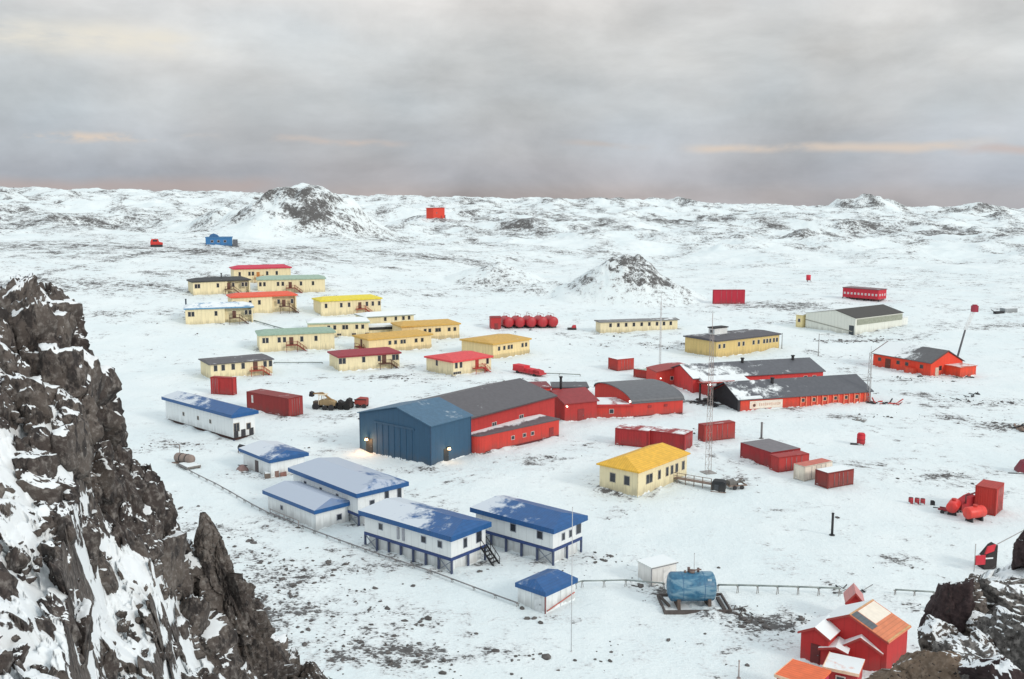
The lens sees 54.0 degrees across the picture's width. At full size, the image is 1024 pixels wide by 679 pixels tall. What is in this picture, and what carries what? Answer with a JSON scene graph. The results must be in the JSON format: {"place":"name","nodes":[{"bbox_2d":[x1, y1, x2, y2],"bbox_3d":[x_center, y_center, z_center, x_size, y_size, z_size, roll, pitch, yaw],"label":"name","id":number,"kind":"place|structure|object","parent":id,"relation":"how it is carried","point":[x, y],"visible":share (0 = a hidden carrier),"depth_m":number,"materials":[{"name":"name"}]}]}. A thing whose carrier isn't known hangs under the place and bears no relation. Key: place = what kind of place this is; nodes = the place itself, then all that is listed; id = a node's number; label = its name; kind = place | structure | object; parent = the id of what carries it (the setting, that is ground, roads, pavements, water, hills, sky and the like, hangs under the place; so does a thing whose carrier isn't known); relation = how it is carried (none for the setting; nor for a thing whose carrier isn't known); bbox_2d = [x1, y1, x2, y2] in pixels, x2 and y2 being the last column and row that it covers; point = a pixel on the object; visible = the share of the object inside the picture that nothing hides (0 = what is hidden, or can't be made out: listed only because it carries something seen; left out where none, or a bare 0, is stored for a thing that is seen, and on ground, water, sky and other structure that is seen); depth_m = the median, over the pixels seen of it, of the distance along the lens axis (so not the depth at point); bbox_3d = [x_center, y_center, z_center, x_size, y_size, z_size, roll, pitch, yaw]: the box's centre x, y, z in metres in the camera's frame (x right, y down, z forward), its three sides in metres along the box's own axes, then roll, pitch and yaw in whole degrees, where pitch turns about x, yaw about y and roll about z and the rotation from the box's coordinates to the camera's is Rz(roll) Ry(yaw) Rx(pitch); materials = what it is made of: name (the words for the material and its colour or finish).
{"place":"outdoors","nodes":[
{"label":"outdoors","id":0,"kind":"place"},
{"bbox_2d":[0,183,1023,678],"bbox_3d":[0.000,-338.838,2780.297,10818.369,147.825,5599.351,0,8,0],"label":"ground","id":1,"kind":"structure","parent":0,"point":[472,265],"depth_m":233.45,"materials":[{"name":"white snow"}]},
{"bbox_2d":[0,272,331,678],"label":"rock crag","id":2,"kind":"structure","parent":1,"relation":"on","point":[101,568],"depth_m":27.55,"materials":[{"name":"grey stone"}]},
{"bbox_2d":[192,512,299,678],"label":"rock spire","id":3,"kind":"object","parent":2,"relation":"on","point":[222,586],"visible":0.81,"depth_m":35.47,"materials":[{"name":"grey stone"}]},
{"bbox_2d":[170,444,194,463],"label":"covered sledge","id":4,"kind":"object","parent":1,"relation":"on","point":[179,457],"visible":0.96,"depth_m":170.54,"materials":[{"name":"fabric"}]},
{"bbox_2d":[161,391,258,440],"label":"blue roofed house","id":5,"kind":"structure","parent":1,"relation":"on","point":[233,422],"depth_m":192.51,"materials":[{"name":"paint"}]},
{"bbox_2d":[183,301,253,324],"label":"dwelling","id":6,"kind":"structure","parent":1,"relation":"on","point":[215,312],"depth_m":314.87,"materials":[{"name":"paint"}]},
{"bbox_2d":[186,273,250,294],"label":"dwelling","id":7,"kind":"structure","parent":1,"relation":"on","point":[213,285],"depth_m":356.24,"materials":[{"name":"paint"}]},
{"bbox_2d":[205,233,238,246],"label":"blue cabin","id":8,"kind":"object","parent":1,"relation":"on","point":[213,239],"visible":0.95,"depth_m":471.97,"materials":[{"name":"metal"}]},
{"bbox_2d":[210,376,236,394],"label":"shipping container","id":9,"kind":"object","parent":1,"relation":"on","point":[226,385],"visible":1,"depth_m":231.00,"materials":[{"name":"metal"}]},
{"bbox_2d":[198,353,273,378],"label":"dwelling","id":10,"kind":"structure","parent":1,"relation":"on","point":[251,365],"depth_m":252.04,"materials":[{"name":"paint"}]},
{"bbox_2d":[229,264,291,282],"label":"dwelling","id":11,"kind":"structure","parent":1,"relation":"on","point":[252,272],"depth_m":382.28,"materials":[{"name":"paint"}]},
{"bbox_2d":[226,291,298,313],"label":"dwelling","id":12,"kind":"structure","parent":1,"relation":"on","point":[270,301],"depth_m":332.53,"materials":[{"name":"paint"}]},
{"bbox_2d":[238,440,308,477],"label":"blue roofed house","id":13,"kind":"structure","parent":1,"relation":"on","point":[263,456],"depth_m":164.78,"materials":[{"name":"paint"}]},
{"bbox_2d":[246,389,302,415],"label":"shipping container","id":14,"kind":"object","parent":1,"relation":"on","point":[276,402],"visible":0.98,"depth_m":209.49,"materials":[{"name":"metal"}]},
{"bbox_2d":[289,397,302,415],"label":"doors","id":15,"kind":"structure","parent":14,"relation":"in","point":[295,404],"depth_m":208.06,"materials":[{"name":"paint"}]},
{"bbox_2d":[256,275,325,292],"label":"dwelling","id":16,"kind":"structure","parent":1,"relation":"on","point":[301,283],"depth_m":369.06,"materials":[{"name":"paint"}]},
{"bbox_2d":[255,327,335,351],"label":"dwelling","id":17,"kind":"structure","parent":1,"relation":"on","point":[293,339],"depth_m":286.31,"materials":[{"name":"paint"}]},
{"bbox_2d":[262,481,349,530],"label":"blue roofed house","id":18,"kind":"structure","parent":1,"relation":"on","point":[309,506],"depth_m":139.73,"materials":[{"name":"paint"}]},
{"bbox_2d":[309,391,337,410],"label":"yellow digger","id":19,"kind":"object","parent":1,"relation":"on","point":[328,402],"visible":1,"depth_m":214.31,"materials":[{"name":"paint"}]},
{"bbox_2d":[306,317,369,336],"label":"dwelling","id":20,"kind":"structure","parent":1,"relation":"on","point":[346,326],"depth_m":307.29,"materials":[{"name":"paint"}]},
{"bbox_2d":[335,397,353,409],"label":"dark tractor","id":21,"kind":"object","parent":1,"relation":"on","point":[348,404],"visible":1,"depth_m":214.32,"materials":[{"name":"rubber"}]},
{"bbox_2d":[312,294,382,315],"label":"dwelling","id":22,"kind":"structure","parent":1,"relation":"on","point":[337,305],"depth_m":337.15,"materials":[{"name":"paint"}]},
{"bbox_2d":[176,463,518,606],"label":"pipeline","id":23,"kind":"object","parent":1,"relation":"on","point":[379,554],"visible":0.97,"depth_m":130.16,"materials":[{"name":"paint"}]},
{"bbox_2d":[288,457,408,525],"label":"blue roofed house","id":24,"kind":"structure","parent":1,"relation":"on","point":[358,486],"depth_m":142.72,"materials":[{"name":"paint"}]},
{"bbox_2d":[327,347,401,371],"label":"dwelling","id":25,"kind":"structure","parent":1,"relation":"on","point":[362,359],"depth_m":262.94,"materials":[{"name":"paint"}]},
{"bbox_2d":[369,323,391,332],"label":"shed","id":26,"kind":"structure","parent":1,"relation":"on","point":[379,327],"depth_m":312.51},
{"bbox_2d":[354,310,415,323],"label":"dwelling","id":27,"kind":"structure","parent":1,"relation":"on","point":[386,316],"depth_m":324.65,"materials":[{"name":"paint"}]},
{"bbox_2d":[352,329,432,350],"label":"dwelling","id":28,"kind":"structure","parent":1,"relation":"on","point":[415,339],"depth_m":290.49,"materials":[{"name":"paint"}]},
{"bbox_2d":[357,397,472,465],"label":"blue hangar","id":29,"kind":"structure","parent":1,"relation":"on","point":[431,431],"depth_m":173.87,"materials":[{"name":"paint"}]},
{"bbox_2d":[374,421,413,460],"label":"sliding door","id":30,"kind":"structure","parent":29,"relation":"in","point":[376,422],"depth_m":174.91,"materials":[{"name":"paint"}]},
{"bbox_2d":[390,319,460,338],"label":"dwelling","id":31,"kind":"structure","parent":1,"relation":"on","point":[443,328],"depth_m":308.29,"materials":[{"name":"paint"}]},
{"bbox_2d":[358,497,499,573],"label":"blue roofed house","id":32,"kind":"structure","parent":1,"relation":"on","point":[439,538],"depth_m":124.50,"materials":[{"name":"paint"}]},
{"bbox_2d":[426,208,445,218],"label":"red hill hut","id":33,"kind":"object","parent":1,"relation":"on","point":[432,213],"visible":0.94,"depth_m":826.86,"materials":[{"name":"paint"}]},
{"bbox_2d":[424,351,493,375],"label":"dwelling","id":34,"kind":"structure","parent":1,"relation":"on","point":[459,363],"depth_m":257.96,"materials":[{"name":"paint"}]},
{"bbox_2d":[419,378,557,431],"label":"red workshop","id":35,"kind":"structure","parent":1,"relation":"on","point":[490,404],"depth_m":190.60,"materials":[{"name":"paint"}]},
{"bbox_2d":[489,316,500,329],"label":"red pump house","id":36,"kind":"structure","parent":1,"relation":"on","point":[494,322],"depth_m":325.66,"materials":[{"name":"paint"}]},
{"bbox_2d":[459,334,531,358],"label":"dwelling","id":37,"kind":"structure","parent":1,"relation":"on","point":[496,346],"depth_m":284.36,"materials":[{"name":"paint"}]},
{"bbox_2d":[471,414,559,453],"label":"red annex","id":38,"kind":"object","parent":1,"relation":"on","point":[527,430],"visible":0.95,"depth_m":183.62,"materials":[{"name":"paint"}]},
{"bbox_2d":[470,495,587,565],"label":"blue roofed house","id":39,"kind":"structure","parent":1,"relation":"on","point":[533,530],"depth_m":126.85,"materials":[{"name":"paint"}]},
{"bbox_2d":[512,363,545,376],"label":"red trailer","id":40,"kind":"object","parent":1,"relation":"on","point":[519,367],"visible":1,"depth_m":256.51,"materials":[{"name":"paint"}]},
{"bbox_2d":[515,569,577,613],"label":"blue roofed shed","id":41,"kind":"structure","parent":1,"relation":"on","point":[545,591],"depth_m":110.94,"materials":[{"name":"paint"}]},
{"bbox_2d":[530,381,588,390],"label":"dark store","id":42,"kind":"structure","parent":1,"relation":"on","point":[556,385],"depth_m":229.58,"materials":[{"name":"metal"}]},
{"bbox_2d":[549,376,599,421],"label":"red shed","id":43,"kind":"structure","parent":1,"relation":"on","point":[575,404],"depth_m":204.40,"materials":[{"name":"paint"}]},
{"bbox_2d":[139,322,1022,678],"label":"scattered stones","id":44,"kind":"object","parent":1,"relation":"on","point":[547,656],"visible":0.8,"depth_m":111.05,"materials":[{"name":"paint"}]},
{"bbox_2d":[597,397,633,417],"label":"red wing","id":45,"kind":"structure","parent":1,"relation":"on","point":[611,407],"depth_m":206.59,"materials":[{"name":"red metal"}]},
{"bbox_2d":[576,579,664,589],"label":"pipeline","id":46,"kind":"object","parent":1,"relation":"on","point":[603,581],"visible":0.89,"depth_m":116.76,"materials":[{"name":"paint"}]},
{"bbox_2d":[608,356,633,370],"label":"shipping container","id":47,"kind":"object","parent":1,"relation":"on","point":[618,363],"visible":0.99,"depth_m":263.41,"materials":[{"name":"metal"}]},
{"bbox_2d":[618,359,633,369],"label":"doors","id":48,"kind":"structure","parent":47,"relation":"in","point":[627,363],"depth_m":263.15,"materials":[{"name":"paint"}]},
{"bbox_2d":[615,424,654,446],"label":"shipping container","id":49,"kind":"object","parent":1,"relation":"on","point":[632,435],"visible":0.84,"depth_m":182.93,"materials":[{"name":"metal"}]},
{"bbox_2d":[594,317,679,333],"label":"barrack block","id":50,"kind":"structure","parent":1,"relation":"on","point":[620,325],"depth_m":324.84,"materials":[{"name":"paint"}]},
{"bbox_2d":[594,379,684,416],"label":"arched hall","id":51,"kind":"structure","parent":1,"relation":"on","point":[647,397],"depth_m":210.60,"materials":[{"name":"red"}]},
{"bbox_2d":[596,443,690,496],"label":"yellow roofed house","id":52,"kind":"structure","parent":1,"relation":"on","point":[642,471],"depth_m":155.06,"materials":[{"name":"paint"}]},
{"bbox_2d":[636,554,677,585],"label":"white box hut","id":53,"kind":"object","parent":1,"relation":"on","point":[658,568],"visible":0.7,"depth_m":118.33,"materials":[{"name":"paint"}]},
{"bbox_2d":[646,362,684,384],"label":"building","id":54,"kind":"structure","parent":1,"relation":"on","point":[663,372],"depth_m":241.78,"materials":[{"name":"paint"}]},
{"bbox_2d":[650,426,692,450],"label":"shipping container","id":55,"kind":"object","parent":1,"relation":"on","point":[681,439],"visible":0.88,"depth_m":180.66,"materials":[{"name":"metal"}]},
{"bbox_2d":[673,472,711,489],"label":"timber walkway","id":56,"kind":"structure","parent":1,"relation":"on","point":[694,480],"depth_m":157.49,"materials":[{"name":"paint"}]},
{"bbox_2d":[657,567,739,615],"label":"blue fuel tank","id":57,"kind":"object","parent":1,"relation":"on","point":[689,584],"visible":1,"depth_m":110.47,"materials":[{"name":"metal"}]},
{"bbox_2d":[700,313,716,474],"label":"lattice mast","id":58,"kind":"object","parent":1,"relation":"on","point":[707,472],"visible":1,"depth_m":163.94,"materials":[{"name":"metal"}]},
{"bbox_2d":[698,420,734,441],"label":"shipping container","id":59,"kind":"object","parent":1,"relation":"on","point":[723,429],"visible":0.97,"depth_m":187.29,"materials":[{"name":"metal"}]},
{"bbox_2d":[704,423,734,440],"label":"doors","id":60,"kind":"structure","parent":59,"relation":"in","point":[722,431],"depth_m":187.42,"materials":[{"name":"paint"}]},
{"bbox_2d":[711,479,726,492],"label":"black generator box","id":61,"kind":"object","parent":1,"relation":"on","point":[718,485],"visible":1,"depth_m":154.48,"materials":[{"name":"paint"}]},
{"bbox_2d":[712,289,744,303],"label":"container cabin","id":62,"kind":"object","parent":1,"relation":"on","point":[731,296],"visible":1,"depth_m":376.93,"materials":[{"name":"metal"}]},
{"bbox_2d":[713,290,744,302],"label":"doors","id":63,"kind":"structure","parent":62,"relation":"in","point":[720,296],"depth_m":376.85,"materials":[{"name":"paint"}]},
{"bbox_2d":[683,325,781,356],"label":"barrack block","id":64,"kind":"structure","parent":1,"relation":"on","point":[725,342],"depth_m":290.23,"materials":[{"name":"paint"}]},
{"bbox_2d":[671,355,825,392],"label":"long hall","id":65,"kind":"structure","parent":1,"relation":"on","point":[686,377],"depth_m":239.09,"materials":[{"name":"paint"}]},
{"bbox_2d":[740,438,800,466],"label":"shipping container","id":66,"kind":"object","parent":1,"relation":"on","point":[759,451],"visible":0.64,"depth_m":171.88,"materials":[{"name":"metal"}]},
{"bbox_2d":[717,584,839,596],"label":"pipeline","id":67,"kind":"object","parent":1,"relation":"on","point":[777,586],"visible":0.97,"depth_m":114.72,"materials":[{"name":"paint"}]},
{"bbox_2d":[769,450,808,472],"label":"shipping container","id":68,"kind":"object","parent":1,"relation":"on","point":[782,462],"visible":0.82,"depth_m":166.42,"materials":[{"name":"metal"}]},
{"bbox_2d":[779,455,808,470],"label":"doors","id":69,"kind":"structure","parent":68,"relation":"in","point":[787,463],"depth_m":166.25,"materials":[{"name":"paint"}]},
{"bbox_2d":[710,374,873,411],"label":"front long hall","id":70,"kind":"structure","parent":1,"relation":"on","point":[752,395],"depth_m":218.81,"materials":[{"name":"paint"}]},
{"bbox_2d":[699,374,748,395],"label":"connecting roof","id":71,"kind":"structure","parent":70,"relation":"attached to","point":[735,377],"depth_m":232.21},
{"bbox_2d":[774,658,830,678],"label":"flat roofed hut","id":72,"kind":"object","parent":1,"relation":"on","point":[792,668],"visible":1,"depth_m":90.67,"materials":[{"name":"paint"}]},
{"bbox_2d":[793,458,832,481],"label":"shipping container","id":73,"kind":"object","parent":1,"relation":"on","point":[804,471],"visible":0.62,"depth_m":161.29,"materials":[{"name":"metal"}]},
{"bbox_2d":[805,462,831,479],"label":"doors","id":74,"kind":"structure","parent":73,"relation":"in","point":[809,471],"depth_m":161.00,"materials":[{"name":"paint"}]},
{"bbox_2d":[797,615,840,664],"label":"red hut","id":75,"kind":"object","parent":1,"relation":"on","point":[816,633],"visible":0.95,"depth_m":97.68,"materials":[{"name":"paint"}]},
{"bbox_2d":[810,643,819,663],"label":"door","id":76,"kind":"structure","parent":75,"relation":"in","point":[814,653],"depth_m":97.47,"materials":[{"name":"paint"}]},
{"bbox_2d":[818,636,849,665],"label":"lean to","id":77,"kind":"object","parent":1,"relation":"on","point":[836,646],"visible":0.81,"depth_m":96.68,"materials":[{"name":"paint"}]},
{"bbox_2d":[815,465,853,488],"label":"shipping container","id":78,"kind":"object","parent":1,"relation":"on","point":[834,476],"visible":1,"depth_m":157.27,"materials":[{"name":"metal"}]},
{"bbox_2d":[828,470,852,486],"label":"doors","id":79,"kind":"structure","parent":78,"relation":"in","point":[841,478],"depth_m":157.09,"materials":[{"name":"paint"}]},
{"bbox_2d":[822,651,864,678],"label":"flat roofed hut","id":80,"kind":"object","parent":1,"relation":"on","point":[840,666],"visible":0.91,"depth_m":93.13,"materials":[{"name":"paint"}]},
{"bbox_2d":[843,583,863,604],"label":"red hut","id":81,"kind":"object","parent":1,"relation":"on","point":[852,593],"visible":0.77,"depth_m":106.85,"materials":[{"name":"paint"}]},
{"bbox_2d":[805,304,908,334],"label":"white hangar","id":82,"kind":"structure","parent":1,"relation":"on","point":[857,320],"depth_m":321.37,"materials":[{"name":"paint"}]},
{"bbox_2d":[842,286,886,301],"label":"red cabin row","id":83,"kind":"object","parent":1,"relation":"on","point":[856,292],"visible":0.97,"depth_m":377.71,"materials":[{"name":"paint"}]},
{"bbox_2d":[826,599,911,668],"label":"red hut","id":84,"kind":"object","parent":1,"relation":"on","point":[881,628],"visible":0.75,"depth_m":97.40,"materials":[{"name":"paint"}]},
{"bbox_2d":[842,634,883,671],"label":"red hut","id":85,"kind":"object","parent":84,"relation":"attached to","point":[861,646],"visible":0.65,"depth_m":96.17,"materials":[{"name":"paint"}]},
{"bbox_2d":[871,341,977,376],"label":"orange building","id":86,"kind":"structure","parent":1,"relation":"on","point":[914,359],"depth_m":258.07,"materials":[{"name":"paint"}]},
{"bbox_2d":[917,614,963,650],"bbox_3d":[8.495,5.867,19.814,1.060,0.747,0.746,-3,9,-18],"label":"boulder","id":87,"kind":"object","parent":1,"relation":"on","point":[931,629],"visible":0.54,"depth_m":19.67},
{"bbox_2d":[946,498,960,515],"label":"red fuel tank","id":88,"kind":"object","parent":1,"relation":"on","point":[953,505],"visible":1,"depth_m":143.17,"materials":[{"name":"metal"}]},
{"bbox_2d":[958,492,974,512],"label":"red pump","id":89,"kind":"object","parent":1,"relation":"on","point":[967,500],"visible":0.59,"depth_m":144.85,"materials":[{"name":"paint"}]},
{"bbox_2d":[962,504,986,522],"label":"red fuel tank","id":90,"kind":"object","parent":1,"relation":"on","point":[975,511],"visible":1,"depth_m":140.34,"materials":[{"name":"metal"}]},
{"bbox_2d":[974,479,1003,515],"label":"shipping container","id":91,"kind":"object","parent":1,"relation":"on","point":[989,494],"visible":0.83,"depth_m":143.78,"materials":[{"name":"metal"}]},
{"bbox_2d":[995,484,1003,514],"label":"doors","id":92,"kind":"structure","parent":91,"relation":"in","point":[1000,492],"depth_m":144.16,"materials":[{"name":"paint"}]},
{"bbox_2d":[974,530,1022,569],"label":"red panel rack","id":93,"kind":"object","parent":1,"relation":"on","point":[985,558],"visible":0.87,"depth_m":122.53,"materials":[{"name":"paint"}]},
{"bbox_2d":[0,0,1023,208],"label":"sky","id":94,"kind":"structure","parent":0,"point":[910,103],"materials":[{"name":"grey"}]},
{"bbox_2d":[979,561,1023,580],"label":"snow","id":95,"kind":"structure","parent":0,"point":[1003,573],"depth_m":25.01,"materials":[{"name":"white snow"}]},
{"bbox_2d":[865,650,962,678],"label":"boulder","id":96,"kind":"object","parent":95,"relation":"on","point":[928,664],"visible":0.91,"depth_m":18.29,"materials":[{"name":"brown stone"}]},
{"bbox_2d":[918,578,975,649],"bbox_3d":[8.863,5.619,20.379,0.990,1.630,0.890,0,8,0],"label":"rock slab","id":97,"kind":"object","parent":95,"relation":"on","point":[954,604],"visible":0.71,"depth_m":20.14,"materials":[{"name":"black stone"}]},
{"bbox_2d":[932,635,993,678],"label":"boulder","id":98,"kind":"object","parent":95,"relation":"on","point":[968,649],"visible":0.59,"depth_m":18.30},
{"bbox_2d":[965,578,988,613],"bbox_3d":[9.410,5.571,21.033,0.898,1.097,0.892,-4,9,-28],"label":"boulder","id":99,"kind":"object","parent":95,"relation":"on","point":[980,601],"visible":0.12,"depth_m":20.86,"materials":[{"name":"grey stone"}]},
{"bbox_2d":[963,610,991,636],"bbox_3d":[9.375,5.968,20.480,1.294,0.903,1.195,1,8,10],"label":"boulder","id":100,"kind":"object","parent":95,"relation":"on","point":[970,626],"visible":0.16,"depth_m":20.14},
{"bbox_2d":[970,628,999,654],"bbox_3d":[9.107,6.044,19.192,0.973,0.963,0.782,0,8,0],"label":"boulder","id":101,"kind":"object","parent":95,"relation":"on","point":[976,634],"visible":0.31,"depth_m":19.10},
{"bbox_2d":[957,654,1023,678],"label":"boulder","id":102,"kind":"object","parent":95,"relation":"on","point":[999,666],"visible":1,"depth_m":17.44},
{"bbox_2d":[973,605,1023,672],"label":"boulder","id":103,"kind":"object","parent":95,"relation":"on","point":[1002,627],"visible":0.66,"depth_m":19.07,"materials":[{"name":"grey stone"}]},
{"bbox_2d":[977,578,1023,614],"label":"boulder","id":104,"kind":"object","parent":95,"relation":"on","point":[1007,593],"visible":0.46,"depth_m":21.18,"materials":[{"name":"grey stone"}]},
{"bbox_2d":[1011,530,1023,569],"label":"boulder","id":105,"kind":"object","parent":95,"relation":"on","point":[1018,555],"visible":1,"depth_m":24.73,"materials":[{"name":"black stone"}]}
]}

